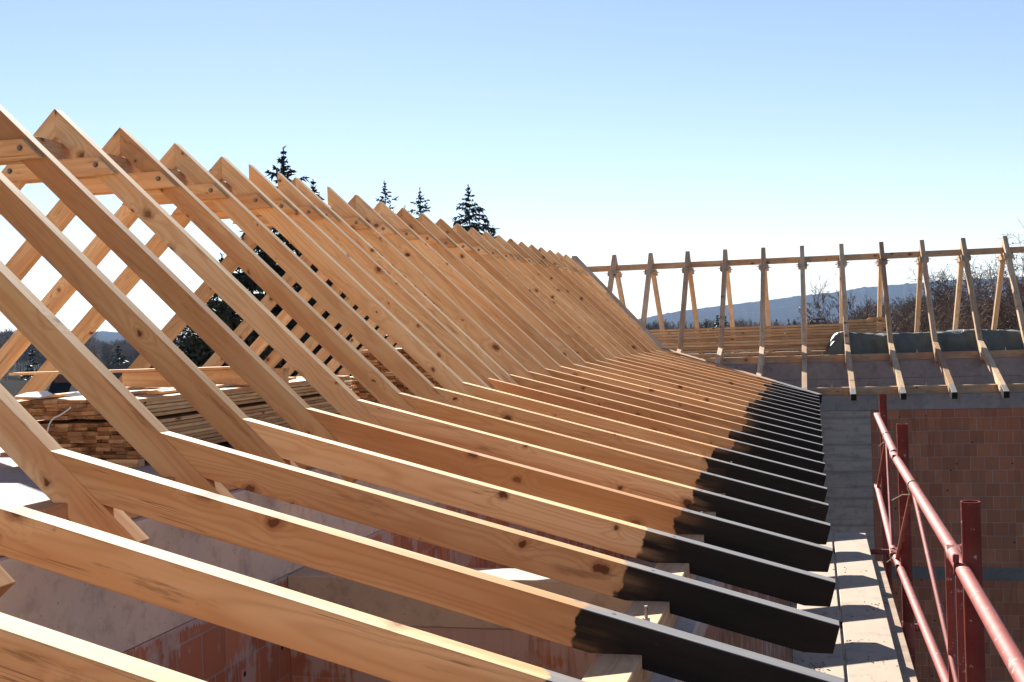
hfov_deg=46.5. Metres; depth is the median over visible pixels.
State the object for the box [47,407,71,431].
packing strap
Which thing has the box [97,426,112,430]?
sawn board
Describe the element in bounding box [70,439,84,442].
sawn board
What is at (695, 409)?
sprocket rafter
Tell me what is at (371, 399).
sawn board
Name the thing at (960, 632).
scaffold tube
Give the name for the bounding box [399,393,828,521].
sprocket rafter
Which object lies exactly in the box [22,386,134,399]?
loose plank
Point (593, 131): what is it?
sky
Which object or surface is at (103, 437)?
sawn board
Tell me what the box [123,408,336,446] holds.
sawn board
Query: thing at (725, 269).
roof truss
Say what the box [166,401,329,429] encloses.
sawn board
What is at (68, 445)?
sawn board
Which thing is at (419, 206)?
spruce tree
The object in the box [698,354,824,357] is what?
sawn board
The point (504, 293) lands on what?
roof truss
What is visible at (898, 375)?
sprocket rafter
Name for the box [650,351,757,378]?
sprocket rafter
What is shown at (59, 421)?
sawn board
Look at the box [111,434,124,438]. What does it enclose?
sawn board
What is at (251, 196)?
roof truss
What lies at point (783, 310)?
hills
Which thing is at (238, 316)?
spruce tree
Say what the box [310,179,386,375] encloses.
spruce tree
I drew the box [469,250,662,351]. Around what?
roof truss
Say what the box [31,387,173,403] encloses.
sawn board
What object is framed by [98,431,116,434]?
sawn board
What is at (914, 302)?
bare tree
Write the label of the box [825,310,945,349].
bare tree
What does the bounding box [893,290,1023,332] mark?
bare tree
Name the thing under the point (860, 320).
timber offcut
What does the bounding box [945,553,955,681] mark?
scaffold tube
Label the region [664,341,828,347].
sawn board
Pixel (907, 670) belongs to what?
ledge board
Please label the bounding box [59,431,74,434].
sawn board
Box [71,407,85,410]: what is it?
sawn board
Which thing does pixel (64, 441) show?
sawn board
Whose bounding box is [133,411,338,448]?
sawn board
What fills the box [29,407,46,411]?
sawn board
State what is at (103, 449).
sawn board
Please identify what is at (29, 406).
sawn board
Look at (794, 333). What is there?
spruce tree
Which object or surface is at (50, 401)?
sawn board
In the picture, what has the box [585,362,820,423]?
sprocket rafter
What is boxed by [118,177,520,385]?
roof truss
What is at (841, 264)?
roof truss
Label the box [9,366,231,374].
loose plank
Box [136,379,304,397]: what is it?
sawn board
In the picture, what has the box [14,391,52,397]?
wrapping scrap
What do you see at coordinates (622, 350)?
roof truss
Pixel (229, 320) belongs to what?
evergreen tree
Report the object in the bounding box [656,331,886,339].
sawn board
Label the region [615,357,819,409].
sprocket rafter
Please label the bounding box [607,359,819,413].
sprocket rafter
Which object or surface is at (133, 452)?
sawn board
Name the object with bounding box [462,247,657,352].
roof truss
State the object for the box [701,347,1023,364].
foot beam
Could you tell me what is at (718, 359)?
sprocket rafter
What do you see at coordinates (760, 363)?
sprocket rafter
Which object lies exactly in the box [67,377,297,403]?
sawn board
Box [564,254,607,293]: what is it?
roof truss
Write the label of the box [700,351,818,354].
sawn board
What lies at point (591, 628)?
sprocket rafter
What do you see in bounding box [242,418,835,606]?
sprocket rafter
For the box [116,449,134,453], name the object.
sawn board
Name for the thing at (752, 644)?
wall
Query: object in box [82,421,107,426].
sawn board
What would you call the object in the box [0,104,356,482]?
roof truss
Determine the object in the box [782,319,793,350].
spruce tree
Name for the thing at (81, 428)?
sawn board
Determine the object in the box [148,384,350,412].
sawn board
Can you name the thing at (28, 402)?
sawn board
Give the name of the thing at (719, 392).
sprocket rafter
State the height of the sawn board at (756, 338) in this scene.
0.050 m
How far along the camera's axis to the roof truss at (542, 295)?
20.36 m
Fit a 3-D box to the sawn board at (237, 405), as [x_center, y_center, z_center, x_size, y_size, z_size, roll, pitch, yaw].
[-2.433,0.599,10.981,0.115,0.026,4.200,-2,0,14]
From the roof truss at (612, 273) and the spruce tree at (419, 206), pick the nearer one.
the roof truss at (612, 273)
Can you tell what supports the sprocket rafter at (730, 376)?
on the eave beam at (615, 668)
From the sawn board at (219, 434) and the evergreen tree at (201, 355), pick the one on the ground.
the evergreen tree at (201, 355)
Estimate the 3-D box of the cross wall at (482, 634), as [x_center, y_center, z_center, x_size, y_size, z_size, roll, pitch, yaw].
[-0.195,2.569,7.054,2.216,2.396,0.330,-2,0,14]
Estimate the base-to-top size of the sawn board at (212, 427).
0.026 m
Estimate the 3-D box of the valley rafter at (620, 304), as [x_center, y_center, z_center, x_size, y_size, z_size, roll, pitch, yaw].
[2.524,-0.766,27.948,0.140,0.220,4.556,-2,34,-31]
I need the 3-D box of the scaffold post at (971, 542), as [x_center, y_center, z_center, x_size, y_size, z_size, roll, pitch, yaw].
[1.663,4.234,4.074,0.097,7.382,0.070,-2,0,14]
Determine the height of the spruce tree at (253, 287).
11.640 m
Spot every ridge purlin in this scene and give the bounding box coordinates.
[34,136,341,217]
[588,246,1023,271]
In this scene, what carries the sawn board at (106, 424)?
on the sawn board at (105, 428)
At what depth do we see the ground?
384.72 m
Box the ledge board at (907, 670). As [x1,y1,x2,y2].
[873,561,917,681]
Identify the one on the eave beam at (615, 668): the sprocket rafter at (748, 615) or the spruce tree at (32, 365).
the sprocket rafter at (748, 615)
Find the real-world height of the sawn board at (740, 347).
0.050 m
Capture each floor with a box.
[0,389,352,505]
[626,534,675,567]
[725,357,1023,387]
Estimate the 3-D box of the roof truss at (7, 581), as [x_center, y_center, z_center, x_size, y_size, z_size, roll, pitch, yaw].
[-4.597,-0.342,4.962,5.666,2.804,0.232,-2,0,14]
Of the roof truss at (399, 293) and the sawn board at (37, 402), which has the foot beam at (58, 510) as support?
the roof truss at (399, 293)
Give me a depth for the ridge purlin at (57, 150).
10.01 m
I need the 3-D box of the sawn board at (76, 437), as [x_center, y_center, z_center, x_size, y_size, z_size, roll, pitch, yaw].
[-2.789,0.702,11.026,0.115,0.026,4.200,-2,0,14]
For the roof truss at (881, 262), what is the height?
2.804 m
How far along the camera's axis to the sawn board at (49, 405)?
9.11 m
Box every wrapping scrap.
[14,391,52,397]
[64,391,81,396]
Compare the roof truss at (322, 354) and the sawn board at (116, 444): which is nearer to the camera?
the sawn board at (116, 444)
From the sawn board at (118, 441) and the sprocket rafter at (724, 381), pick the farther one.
the sprocket rafter at (724, 381)
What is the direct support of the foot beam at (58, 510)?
on the wall at (155, 634)
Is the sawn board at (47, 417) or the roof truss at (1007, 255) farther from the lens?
the roof truss at (1007, 255)
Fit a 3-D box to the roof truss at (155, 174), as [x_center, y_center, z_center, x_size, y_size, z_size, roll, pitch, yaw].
[-3.278,-0.415,10.197,5.666,2.804,0.232,-2,0,14]
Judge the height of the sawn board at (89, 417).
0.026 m
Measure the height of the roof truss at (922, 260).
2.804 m
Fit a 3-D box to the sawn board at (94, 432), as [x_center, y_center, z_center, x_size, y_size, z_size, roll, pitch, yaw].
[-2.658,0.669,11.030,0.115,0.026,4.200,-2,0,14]
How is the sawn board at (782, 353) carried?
on the sawn board at (758, 356)
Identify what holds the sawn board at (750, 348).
on the spacer block
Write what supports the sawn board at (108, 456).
on the spacer block at (137, 462)
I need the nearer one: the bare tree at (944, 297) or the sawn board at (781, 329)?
the sawn board at (781, 329)
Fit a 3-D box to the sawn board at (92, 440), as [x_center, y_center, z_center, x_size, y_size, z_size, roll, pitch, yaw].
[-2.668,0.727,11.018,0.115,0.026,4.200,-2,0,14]
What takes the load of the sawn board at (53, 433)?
on the sawn board at (57, 436)
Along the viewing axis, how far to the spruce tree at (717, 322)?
137.93 m
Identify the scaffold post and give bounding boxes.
[876,394,892,595]
[892,423,915,673]
[952,500,985,681]
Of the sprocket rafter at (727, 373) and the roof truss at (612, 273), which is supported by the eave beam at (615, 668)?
the sprocket rafter at (727, 373)
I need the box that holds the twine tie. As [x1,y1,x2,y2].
[892,480,918,500]
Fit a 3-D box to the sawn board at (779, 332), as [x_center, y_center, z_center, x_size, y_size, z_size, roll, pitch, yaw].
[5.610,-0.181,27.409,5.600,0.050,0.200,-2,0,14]
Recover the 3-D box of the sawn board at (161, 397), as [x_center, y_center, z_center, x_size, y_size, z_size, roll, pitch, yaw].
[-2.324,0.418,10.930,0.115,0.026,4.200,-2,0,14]
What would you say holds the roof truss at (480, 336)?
on the foot beam at (58, 510)
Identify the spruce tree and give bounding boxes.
[19,350,38,379]
[108,345,127,364]
[198,253,259,346]
[207,146,376,376]
[233,251,295,376]
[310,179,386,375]
[347,316,393,348]
[375,180,414,345]
[393,187,448,346]
[425,185,500,335]
[703,319,710,352]
[711,315,719,352]
[724,316,731,352]
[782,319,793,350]
[788,319,799,350]
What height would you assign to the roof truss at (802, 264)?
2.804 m
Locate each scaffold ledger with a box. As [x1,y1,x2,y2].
[833,548,889,554]
[840,622,920,630]
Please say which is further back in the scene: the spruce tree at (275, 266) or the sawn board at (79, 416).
the spruce tree at (275, 266)
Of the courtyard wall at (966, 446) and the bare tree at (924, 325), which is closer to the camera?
the courtyard wall at (966, 446)
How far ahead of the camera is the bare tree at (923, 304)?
57.11 m
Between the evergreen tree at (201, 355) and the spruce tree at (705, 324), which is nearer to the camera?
the evergreen tree at (201, 355)
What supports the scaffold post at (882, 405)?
on the ground
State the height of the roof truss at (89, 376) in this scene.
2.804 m
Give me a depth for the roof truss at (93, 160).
9.01 m
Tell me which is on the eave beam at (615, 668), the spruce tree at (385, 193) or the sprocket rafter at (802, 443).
the sprocket rafter at (802, 443)
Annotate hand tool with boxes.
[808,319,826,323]
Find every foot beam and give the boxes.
[0,462,311,556]
[687,350,824,354]
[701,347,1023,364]
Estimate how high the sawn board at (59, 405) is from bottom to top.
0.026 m
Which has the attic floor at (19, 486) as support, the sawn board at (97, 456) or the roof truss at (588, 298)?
the roof truss at (588, 298)
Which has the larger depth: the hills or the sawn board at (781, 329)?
the hills
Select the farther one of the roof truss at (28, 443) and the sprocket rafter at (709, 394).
the sprocket rafter at (709, 394)
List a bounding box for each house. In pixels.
[0,374,77,397]
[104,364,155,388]
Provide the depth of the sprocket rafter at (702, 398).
16.12 m
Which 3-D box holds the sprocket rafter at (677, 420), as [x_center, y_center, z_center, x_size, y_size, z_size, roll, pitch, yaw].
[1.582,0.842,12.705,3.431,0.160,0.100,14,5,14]
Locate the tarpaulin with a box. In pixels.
[825,329,1023,354]
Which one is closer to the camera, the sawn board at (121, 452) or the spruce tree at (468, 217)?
the sawn board at (121, 452)
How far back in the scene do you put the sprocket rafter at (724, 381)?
20.49 m
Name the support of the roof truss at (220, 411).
on the foot beam at (58, 510)
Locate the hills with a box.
[0,277,1023,346]
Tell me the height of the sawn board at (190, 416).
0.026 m
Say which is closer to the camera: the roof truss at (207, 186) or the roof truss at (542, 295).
the roof truss at (207, 186)
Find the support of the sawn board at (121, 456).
on the spacer block at (137, 462)
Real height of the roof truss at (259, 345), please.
2.804 m
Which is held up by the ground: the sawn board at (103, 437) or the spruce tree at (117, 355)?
the spruce tree at (117, 355)
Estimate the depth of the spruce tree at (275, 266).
29.13 m
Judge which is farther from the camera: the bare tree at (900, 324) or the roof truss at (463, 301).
the bare tree at (900, 324)
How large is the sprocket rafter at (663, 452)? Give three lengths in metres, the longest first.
3.431 x 0.162 x 0.100 m
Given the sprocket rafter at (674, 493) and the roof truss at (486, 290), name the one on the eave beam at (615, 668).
the sprocket rafter at (674, 493)
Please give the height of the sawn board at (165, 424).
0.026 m
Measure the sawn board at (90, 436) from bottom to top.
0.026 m
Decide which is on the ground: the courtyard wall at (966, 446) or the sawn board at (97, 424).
the courtyard wall at (966, 446)
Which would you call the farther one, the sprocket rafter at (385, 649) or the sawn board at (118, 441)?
the sawn board at (118, 441)
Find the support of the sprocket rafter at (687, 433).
on the eave beam at (615, 668)
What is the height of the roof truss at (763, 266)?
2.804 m
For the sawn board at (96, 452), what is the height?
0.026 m
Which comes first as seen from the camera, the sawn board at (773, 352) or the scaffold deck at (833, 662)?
the scaffold deck at (833, 662)
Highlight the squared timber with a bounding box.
[122,368,288,387]
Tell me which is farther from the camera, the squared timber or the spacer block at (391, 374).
the spacer block at (391, 374)
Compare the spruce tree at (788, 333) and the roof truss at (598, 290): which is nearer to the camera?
the roof truss at (598, 290)
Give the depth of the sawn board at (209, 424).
9.91 m
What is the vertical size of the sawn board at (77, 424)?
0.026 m
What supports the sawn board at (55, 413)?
on the sawn board at (47, 417)
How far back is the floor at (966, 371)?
25.29 m
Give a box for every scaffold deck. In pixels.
[794,533,844,678]
[834,533,902,681]
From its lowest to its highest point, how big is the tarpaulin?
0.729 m
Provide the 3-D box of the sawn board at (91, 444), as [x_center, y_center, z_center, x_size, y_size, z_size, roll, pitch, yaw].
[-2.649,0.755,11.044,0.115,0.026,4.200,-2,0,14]
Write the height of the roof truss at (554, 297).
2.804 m
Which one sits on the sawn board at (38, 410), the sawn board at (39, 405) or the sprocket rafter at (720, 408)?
the sawn board at (39, 405)
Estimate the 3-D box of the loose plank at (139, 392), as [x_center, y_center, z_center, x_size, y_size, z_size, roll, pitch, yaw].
[-2.718,0.401,10.636,0.100,0.022,3.000,-2,0,17]
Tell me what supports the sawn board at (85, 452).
on the sawn board
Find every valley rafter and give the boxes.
[571,256,664,348]
[661,348,821,402]
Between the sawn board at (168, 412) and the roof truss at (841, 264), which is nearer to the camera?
the sawn board at (168, 412)
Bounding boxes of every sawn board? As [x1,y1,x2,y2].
[17,387,160,400]
[18,387,166,404]
[22,404,34,407]
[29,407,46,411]
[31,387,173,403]
[31,412,42,415]
[32,415,42,419]
[35,404,44,407]
[39,419,78,423]
[40,419,91,427]
[42,415,63,419]
[43,397,83,403]
[43,411,63,415]
[45,404,53,407]
[46,408,59,411]
[48,431,58,434]
[51,435,61,439]
[53,415,75,419]
[54,404,66,407]
[54,427,73,431]
[55,419,102,427]
[57,398,84,403]
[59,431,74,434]
[59,439,69,442]
[59,443,76,446]
[65,403,88,407]
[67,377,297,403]
[67,430,93,435]
[68,411,83,415]
[68,435,84,439]
[68,446,88,451]
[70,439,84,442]
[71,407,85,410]
[72,419,106,426]
[74,427,89,430]
[75,415,87,418]
[76,450,90,454]
[81,411,99,414]
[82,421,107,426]
[83,439,101,442]
[84,407,96,410]
[84,430,97,434]
[85,414,100,418]
[85,435,98,438]
[86,442,104,446]
[86,453,105,458]
[90,450,105,453]
[94,415,104,418]
[96,434,119,438]
[96,447,111,450]
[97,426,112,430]
[97,442,110,446]
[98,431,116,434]
[102,454,117,457]
[103,394,314,425]
[106,451,115,453]
[109,439,126,442]
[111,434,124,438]
[111,442,127,446]
[111,447,132,450]
[115,454,126,458]
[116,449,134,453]
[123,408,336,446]
[127,413,341,454]
[127,426,291,458]
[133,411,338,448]
[135,378,303,396]
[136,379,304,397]
[137,376,349,401]
[141,378,348,404]
[144,381,351,408]
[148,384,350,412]
[152,386,352,415]
[156,394,319,418]
[158,395,323,422]
[162,398,326,426]
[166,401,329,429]
[169,404,331,432]
[175,406,333,434]
[366,398,376,400]
[649,322,885,331]
[652,325,885,334]
[654,328,883,336]
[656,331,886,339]
[658,335,832,342]
[661,338,830,344]
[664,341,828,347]
[667,344,827,349]
[674,346,821,350]
[683,347,825,352]
[691,351,824,356]
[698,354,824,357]
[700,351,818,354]
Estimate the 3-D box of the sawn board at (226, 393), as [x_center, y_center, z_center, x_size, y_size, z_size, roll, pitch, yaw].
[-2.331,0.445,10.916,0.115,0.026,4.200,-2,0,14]
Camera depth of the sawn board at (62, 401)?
9.08 m
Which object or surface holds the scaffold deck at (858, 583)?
on the scaffold ledger at (917, 627)
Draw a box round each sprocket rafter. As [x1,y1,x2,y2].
[0,499,585,681]
[0,612,205,681]
[50,449,844,681]
[160,431,839,653]
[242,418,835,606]
[306,408,832,571]
[357,399,830,544]
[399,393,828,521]
[433,387,827,501]
[462,382,825,486]
[487,378,824,472]
[510,374,823,461]
[529,371,823,451]
[545,368,822,443]
[560,366,821,435]
[573,364,821,429]
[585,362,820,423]
[596,360,820,418]
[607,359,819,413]
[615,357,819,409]
[624,356,819,405]
[631,354,818,402]
[638,353,818,399]
[644,352,804,392]
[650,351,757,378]
[656,350,715,366]
[661,349,676,354]
[715,347,722,363]
[756,346,763,375]
[802,345,806,388]
[845,344,856,400]
[888,343,906,399]
[933,341,957,398]
[978,340,1009,397]
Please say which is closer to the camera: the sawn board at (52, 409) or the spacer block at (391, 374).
the sawn board at (52, 409)
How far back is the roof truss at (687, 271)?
28.35 m
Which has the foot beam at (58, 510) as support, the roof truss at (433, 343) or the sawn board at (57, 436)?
the roof truss at (433, 343)
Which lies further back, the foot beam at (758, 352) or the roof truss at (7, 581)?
the foot beam at (758, 352)
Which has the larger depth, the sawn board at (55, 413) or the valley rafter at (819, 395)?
the valley rafter at (819, 395)
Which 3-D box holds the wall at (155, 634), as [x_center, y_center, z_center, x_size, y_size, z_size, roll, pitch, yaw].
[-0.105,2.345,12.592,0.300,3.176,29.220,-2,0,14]
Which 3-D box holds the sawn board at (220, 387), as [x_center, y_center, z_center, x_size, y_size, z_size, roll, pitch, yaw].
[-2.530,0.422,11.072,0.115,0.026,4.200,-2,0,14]
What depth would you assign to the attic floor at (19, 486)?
8.12 m
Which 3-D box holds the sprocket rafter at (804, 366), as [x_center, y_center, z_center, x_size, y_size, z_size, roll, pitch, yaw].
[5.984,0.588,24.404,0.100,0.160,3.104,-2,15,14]
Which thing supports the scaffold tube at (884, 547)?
hanging from the guard rail at (888, 446)
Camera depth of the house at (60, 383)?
42.13 m
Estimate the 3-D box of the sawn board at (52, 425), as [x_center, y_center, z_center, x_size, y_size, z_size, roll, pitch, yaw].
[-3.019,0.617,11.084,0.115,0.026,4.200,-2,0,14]
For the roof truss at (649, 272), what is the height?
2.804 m
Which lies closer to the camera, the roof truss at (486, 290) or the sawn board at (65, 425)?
the sawn board at (65, 425)
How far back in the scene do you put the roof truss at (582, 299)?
23.82 m
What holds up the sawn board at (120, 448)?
on the sawn board at (121, 452)
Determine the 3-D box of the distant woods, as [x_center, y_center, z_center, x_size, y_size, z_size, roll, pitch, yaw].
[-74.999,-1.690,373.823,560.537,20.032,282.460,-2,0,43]
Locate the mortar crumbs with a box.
[797,567,897,672]
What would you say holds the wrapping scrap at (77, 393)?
on the sawn board at (79, 401)
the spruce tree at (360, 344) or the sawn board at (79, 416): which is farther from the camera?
the spruce tree at (360, 344)
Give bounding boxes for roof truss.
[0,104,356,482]
[0,109,383,426]
[0,143,450,404]
[0,171,298,503]
[0,260,236,499]
[0,383,149,543]
[0,565,15,596]
[6,127,419,414]
[15,156,476,399]
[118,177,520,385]
[202,195,552,376]
[214,164,490,388]
[229,201,567,373]
[232,172,503,390]
[264,208,579,370]
[282,213,590,375]
[296,219,599,376]
[326,223,610,372]
[327,186,537,380]
[336,227,617,375]
[381,235,633,372]
[386,231,626,359]
[442,238,640,356]
[452,242,646,354]
[456,244,652,353]
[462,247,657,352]
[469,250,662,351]
[474,252,640,343]
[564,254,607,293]
[606,255,625,305]
[641,253,666,345]
[678,251,702,353]
[718,249,736,364]
[756,247,771,368]
[796,246,808,350]
[835,244,849,366]
[876,242,892,365]
[914,240,938,364]
[953,238,985,363]
[991,236,1023,345]
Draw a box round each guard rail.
[874,412,896,555]
[889,451,961,681]
[945,545,1023,681]
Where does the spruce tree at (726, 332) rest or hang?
on the ground
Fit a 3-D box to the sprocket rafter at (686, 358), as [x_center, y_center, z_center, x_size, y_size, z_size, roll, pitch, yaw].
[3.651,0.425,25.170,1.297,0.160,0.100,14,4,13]
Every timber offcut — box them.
[848,319,872,322]
[868,317,885,321]
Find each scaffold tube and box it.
[882,521,885,571]
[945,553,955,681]
[955,544,965,681]
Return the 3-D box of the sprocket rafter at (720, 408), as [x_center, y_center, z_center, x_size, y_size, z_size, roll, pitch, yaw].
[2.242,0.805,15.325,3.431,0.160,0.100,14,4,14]
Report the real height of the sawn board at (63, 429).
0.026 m
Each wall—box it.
[0,467,628,681]
[288,567,632,681]
[649,576,791,681]
[791,392,1023,681]
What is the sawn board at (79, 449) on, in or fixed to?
on the sawn board at (85, 452)
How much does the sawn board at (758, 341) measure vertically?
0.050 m
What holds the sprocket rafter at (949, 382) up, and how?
on the eave beam at (919, 389)
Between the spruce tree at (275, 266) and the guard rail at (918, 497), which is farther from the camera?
the spruce tree at (275, 266)
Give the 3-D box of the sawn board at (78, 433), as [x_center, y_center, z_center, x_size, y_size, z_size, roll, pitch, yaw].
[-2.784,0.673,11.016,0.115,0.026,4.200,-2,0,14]
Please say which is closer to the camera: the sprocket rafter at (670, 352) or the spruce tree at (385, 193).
the sprocket rafter at (670, 352)
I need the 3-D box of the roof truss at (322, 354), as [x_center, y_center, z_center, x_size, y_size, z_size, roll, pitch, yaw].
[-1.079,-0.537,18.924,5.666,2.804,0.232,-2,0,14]
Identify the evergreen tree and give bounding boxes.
[150,308,228,369]
[172,294,284,367]
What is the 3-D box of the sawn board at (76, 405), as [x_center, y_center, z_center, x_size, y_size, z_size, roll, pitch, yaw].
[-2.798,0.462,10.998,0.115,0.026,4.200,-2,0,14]
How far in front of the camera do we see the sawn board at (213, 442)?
9.96 m
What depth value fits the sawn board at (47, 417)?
9.07 m
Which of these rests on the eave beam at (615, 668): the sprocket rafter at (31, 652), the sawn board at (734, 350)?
the sprocket rafter at (31, 652)
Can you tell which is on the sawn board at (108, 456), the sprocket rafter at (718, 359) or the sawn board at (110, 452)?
the sawn board at (110, 452)
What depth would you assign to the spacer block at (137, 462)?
8.90 m
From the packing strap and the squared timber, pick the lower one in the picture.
the packing strap
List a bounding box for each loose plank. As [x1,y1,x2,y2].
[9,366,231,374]
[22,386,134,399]
[131,384,216,394]
[147,377,296,394]
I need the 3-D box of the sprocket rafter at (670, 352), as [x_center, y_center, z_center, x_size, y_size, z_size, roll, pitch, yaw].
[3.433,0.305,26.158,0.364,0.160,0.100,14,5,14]
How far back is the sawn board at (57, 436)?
9.11 m
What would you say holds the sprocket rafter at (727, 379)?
on the eave beam at (615, 668)
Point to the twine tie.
(907, 489)
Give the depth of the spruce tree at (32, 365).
69.51 m
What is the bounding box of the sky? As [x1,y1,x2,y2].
[0,0,1023,336]
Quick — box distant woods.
[0,296,1016,380]
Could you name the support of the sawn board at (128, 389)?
on the sawn board
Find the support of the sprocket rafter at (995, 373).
on the eave beam at (919, 389)
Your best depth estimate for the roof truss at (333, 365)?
19.50 m
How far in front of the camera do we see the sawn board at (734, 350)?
27.36 m
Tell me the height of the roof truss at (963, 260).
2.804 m
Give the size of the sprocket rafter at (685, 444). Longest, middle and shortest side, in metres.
3.431 x 0.162 x 0.100 m
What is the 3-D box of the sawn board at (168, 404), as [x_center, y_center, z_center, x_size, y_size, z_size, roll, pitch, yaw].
[-2.310,0.476,10.953,0.115,0.026,4.200,-2,0,14]
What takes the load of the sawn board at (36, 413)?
on the sawn board at (38, 417)
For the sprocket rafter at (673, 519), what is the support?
on the eave beam at (615, 668)
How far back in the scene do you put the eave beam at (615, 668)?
4.73 m
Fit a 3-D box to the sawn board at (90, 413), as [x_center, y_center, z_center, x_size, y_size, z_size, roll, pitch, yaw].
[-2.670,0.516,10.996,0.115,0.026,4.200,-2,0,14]
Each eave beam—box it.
[582,461,732,681]
[807,382,1023,395]
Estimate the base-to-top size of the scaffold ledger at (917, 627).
0.044 m
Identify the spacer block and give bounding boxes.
[104,458,144,466]
[382,371,429,375]
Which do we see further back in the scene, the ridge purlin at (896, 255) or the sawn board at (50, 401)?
the ridge purlin at (896, 255)
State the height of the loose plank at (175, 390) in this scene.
0.022 m
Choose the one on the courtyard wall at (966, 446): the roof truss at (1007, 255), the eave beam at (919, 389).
the eave beam at (919, 389)
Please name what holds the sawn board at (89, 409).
on the sawn board at (90, 413)
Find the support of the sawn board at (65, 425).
on the sawn board at (63, 429)
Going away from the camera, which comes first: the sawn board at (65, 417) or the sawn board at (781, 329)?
the sawn board at (65, 417)
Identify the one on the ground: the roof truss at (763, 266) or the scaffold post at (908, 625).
the scaffold post at (908, 625)
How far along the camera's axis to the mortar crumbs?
6.24 m
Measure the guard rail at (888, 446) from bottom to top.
0.703 m
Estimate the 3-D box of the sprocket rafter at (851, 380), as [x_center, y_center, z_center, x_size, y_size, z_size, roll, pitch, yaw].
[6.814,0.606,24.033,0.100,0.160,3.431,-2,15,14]
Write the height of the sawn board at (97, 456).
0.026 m
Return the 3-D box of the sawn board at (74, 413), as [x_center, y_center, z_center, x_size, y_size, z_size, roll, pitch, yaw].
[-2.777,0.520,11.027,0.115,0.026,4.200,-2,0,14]
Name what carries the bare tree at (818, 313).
on the ground
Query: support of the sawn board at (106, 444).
on the sawn board at (103, 449)
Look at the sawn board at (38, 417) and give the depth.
9.07 m
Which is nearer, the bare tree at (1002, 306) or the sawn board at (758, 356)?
the sawn board at (758, 356)
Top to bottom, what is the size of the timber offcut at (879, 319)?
0.105 m
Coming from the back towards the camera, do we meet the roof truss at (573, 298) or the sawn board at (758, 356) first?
the sawn board at (758, 356)
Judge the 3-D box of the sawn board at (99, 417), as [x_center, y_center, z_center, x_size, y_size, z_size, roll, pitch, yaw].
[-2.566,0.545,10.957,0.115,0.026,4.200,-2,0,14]
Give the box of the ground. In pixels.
[0,333,813,662]
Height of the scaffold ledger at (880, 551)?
0.044 m
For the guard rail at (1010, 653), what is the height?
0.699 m
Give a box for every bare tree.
[796,271,903,350]
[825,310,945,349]
[865,269,969,329]
[873,264,1009,331]
[891,300,970,332]
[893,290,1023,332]
[921,254,1023,329]
[942,218,1023,329]
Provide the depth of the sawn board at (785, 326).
27.21 m

